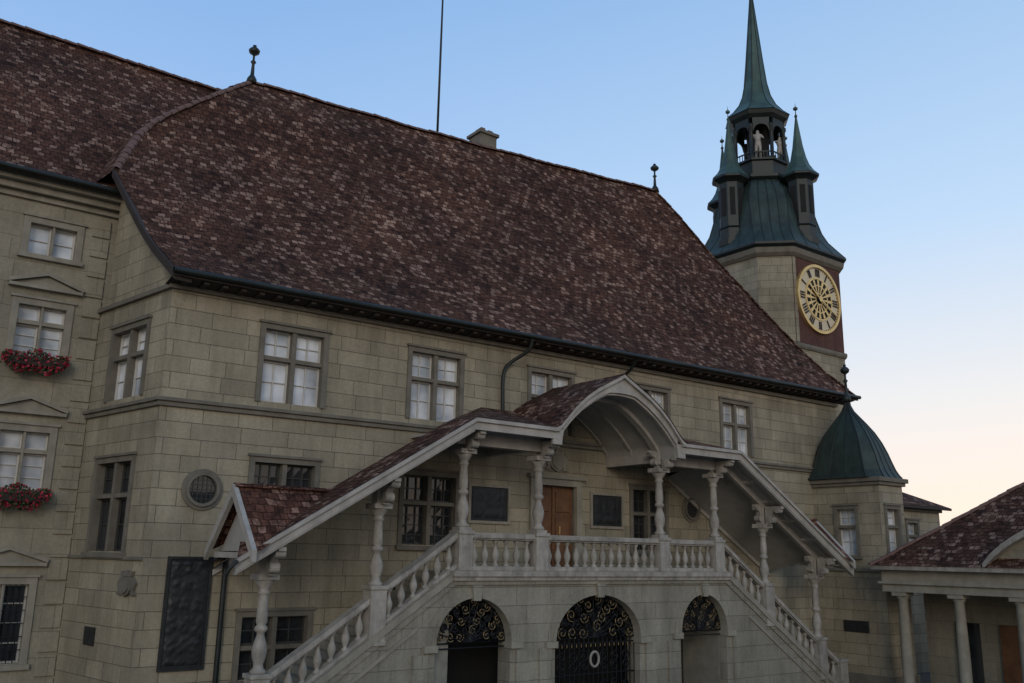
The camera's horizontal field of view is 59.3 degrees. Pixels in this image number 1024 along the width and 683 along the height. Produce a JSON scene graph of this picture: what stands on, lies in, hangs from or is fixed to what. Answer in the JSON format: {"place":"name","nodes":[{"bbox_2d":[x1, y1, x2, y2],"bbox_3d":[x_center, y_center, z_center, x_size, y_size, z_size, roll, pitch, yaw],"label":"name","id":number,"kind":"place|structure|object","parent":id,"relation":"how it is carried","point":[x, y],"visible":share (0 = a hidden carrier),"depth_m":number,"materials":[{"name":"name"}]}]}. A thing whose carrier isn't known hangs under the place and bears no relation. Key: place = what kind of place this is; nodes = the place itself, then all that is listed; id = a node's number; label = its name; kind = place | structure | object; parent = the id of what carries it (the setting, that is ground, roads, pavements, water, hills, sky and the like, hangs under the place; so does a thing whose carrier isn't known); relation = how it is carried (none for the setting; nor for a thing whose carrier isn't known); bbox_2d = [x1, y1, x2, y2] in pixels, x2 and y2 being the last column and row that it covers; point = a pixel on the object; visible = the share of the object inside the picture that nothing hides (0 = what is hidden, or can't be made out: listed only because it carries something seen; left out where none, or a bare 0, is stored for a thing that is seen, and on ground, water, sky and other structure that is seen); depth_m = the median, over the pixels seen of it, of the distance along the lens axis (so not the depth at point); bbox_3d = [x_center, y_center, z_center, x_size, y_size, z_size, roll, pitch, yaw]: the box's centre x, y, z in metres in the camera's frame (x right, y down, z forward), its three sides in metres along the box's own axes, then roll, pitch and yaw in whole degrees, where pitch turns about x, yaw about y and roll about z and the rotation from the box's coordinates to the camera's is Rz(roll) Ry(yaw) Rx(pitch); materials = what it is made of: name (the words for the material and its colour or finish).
{"place":"outdoors","nodes":[
{"label":"outdoors","id":0,"kind":"place"},
{"bbox_2d":[0,0,1023,525],"label":"sky","id":1,"kind":"structure","parent":0,"point":[910,113],"materials":[{"name":"blue"}]},
{"bbox_2d":[917,672,930,682],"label":"ground","id":2,"kind":"structure","parent":0,"point":[924,677],"depth_m":35.22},
{"bbox_2d":[0,194,118,682],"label":"walls","id":3,"kind":"structure","parent":2,"relation":"on","point":[28,530],"depth_m":22.44,"materials":[{"name":"stone"}]},
{"bbox_2d":[0,482,51,510],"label":"flower box","id":4,"kind":"object","parent":3,"relation":"attached to","point":[23,496],"visible":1,"depth_m":21.45,"materials":[{"name":"plant"}]},
{"bbox_2d":[0,348,71,376],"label":"flower box","id":5,"kind":"object","parent":3,"relation":"attached to","point":[41,363],"visible":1,"depth_m":22.10,"materials":[{"name":"metal"}]},
{"bbox_2d":[0,211,87,670],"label":"windows","id":6,"kind":"structure","parent":3,"relation":"attached to","point":[23,455],"depth_m":22.31,"materials":[{"name":"stone"}]},
{"bbox_2d":[0,161,120,194],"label":"gutter","id":7,"kind":"object","parent":3,"relation":"attached to","point":[57,177],"depth_m":22.80,"materials":[{"name":"black metal"}]},
{"bbox_2d":[0,168,122,682],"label":"cornice and quoins","id":8,"kind":"structure","parent":3,"relation":"attached to","point":[33,188],"depth_m":22.80,"materials":[{"name":"stone"}]},
{"bbox_2d":[0,18,221,196],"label":"roof","id":9,"kind":"structure","parent":3,"relation":"on","point":[71,109],"depth_m":26.60,"materials":[{"name":"tile"}]},
{"bbox_2d":[53,45,861,682],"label":"town hall","id":10,"kind":"structure","parent":2,"relation":"on","point":[311,291],"depth_m":25.32,"materials":[{"name":"stone"}]},
{"bbox_2d":[80,314,753,682],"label":"windows","id":11,"kind":"structure","parent":10,"relation":"in","point":[288,365],"depth_m":22.81,"materials":[{"name":"glass"}]},
{"bbox_2d":[436,0,443,131],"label":"flagpole","id":12,"kind":"object","parent":10,"relation":"on","point":[439,83],"visible":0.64,"depth_m":36.11,"materials":[{"name":"metal"}]},
{"bbox_2d":[181,469,700,521],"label":"round windows","id":13,"kind":"structure","parent":10,"relation":"in","point":[201,489],"depth_m":20.71,"materials":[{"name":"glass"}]},
{"bbox_2d":[527,472,586,566],"bbox_3d":[1.274,5.379,26.804,2.200,2.770,0.400,11,-16,-36],"label":"entrance door","id":14,"kind":"structure","parent":10,"relation":"in","point":[556,502],"depth_m":27.07,"materials":[{"name":"brown wood"}]},
{"bbox_2d":[204,373,855,682],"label":"covered staircase","id":15,"kind":"structure","parent":2,"relation":"on","point":[462,617],"depth_m":24.03,"materials":[{"name":"stone"}]},
{"bbox_2d":[705,0,846,416],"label":"clock tower","id":16,"kind":"structure","parent":2,"relation":"on","point":[777,255],"depth_m":45.27,"materials":[{"name":"metal"}]},
{"bbox_2d":[808,364,920,682],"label":"corner turret","id":17,"kind":"object","parent":2,"relation":"on","point":[857,482],"visible":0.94,"depth_m":32.94,"materials":[{"name":"stone"}]},
{"bbox_2d":[831,503,903,558],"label":"windows","id":18,"kind":"structure","parent":17,"relation":"in","point":[849,519],"depth_m":33.13,"materials":[{"name":"stone"}]},
{"bbox_2d":[903,507,941,672],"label":"walls","id":19,"kind":"structure","parent":2,"relation":"on","point":[929,520],"depth_m":37.37,"materials":[{"name":"stone"}]},
{"bbox_2d":[904,518,920,542],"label":"windows","id":20,"kind":"structure","parent":19,"relation":"attached to","point":[909,527],"depth_m":38.26,"materials":[{"name":"stone"}]},
{"bbox_2d":[902,492,951,510],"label":"roof","id":21,"kind":"structure","parent":19,"relation":"on","point":[910,501],"depth_m":38.92,"materials":[{"name":"tile"}]},
{"bbox_2d":[871,565,1023,682],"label":"colonnade","id":22,"kind":"object","parent":2,"relation":"on","point":[958,586],"visible":1,"depth_m":28.75,"materials":[{"name":"stone"}]},
{"bbox_2d":[868,482,1023,569],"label":"roof","id":23,"kind":"structure","parent":22,"relation":"on","point":[989,533],"depth_m":29.69,"materials":[{"name":"tile"}]},
{"bbox_2d":[923,593,1022,682],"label":"walls","id":24,"kind":"structure","parent":2,"relation":"on","point":[992,628],"depth_m":30.44,"materials":[{"name":"stone"}]}
]}

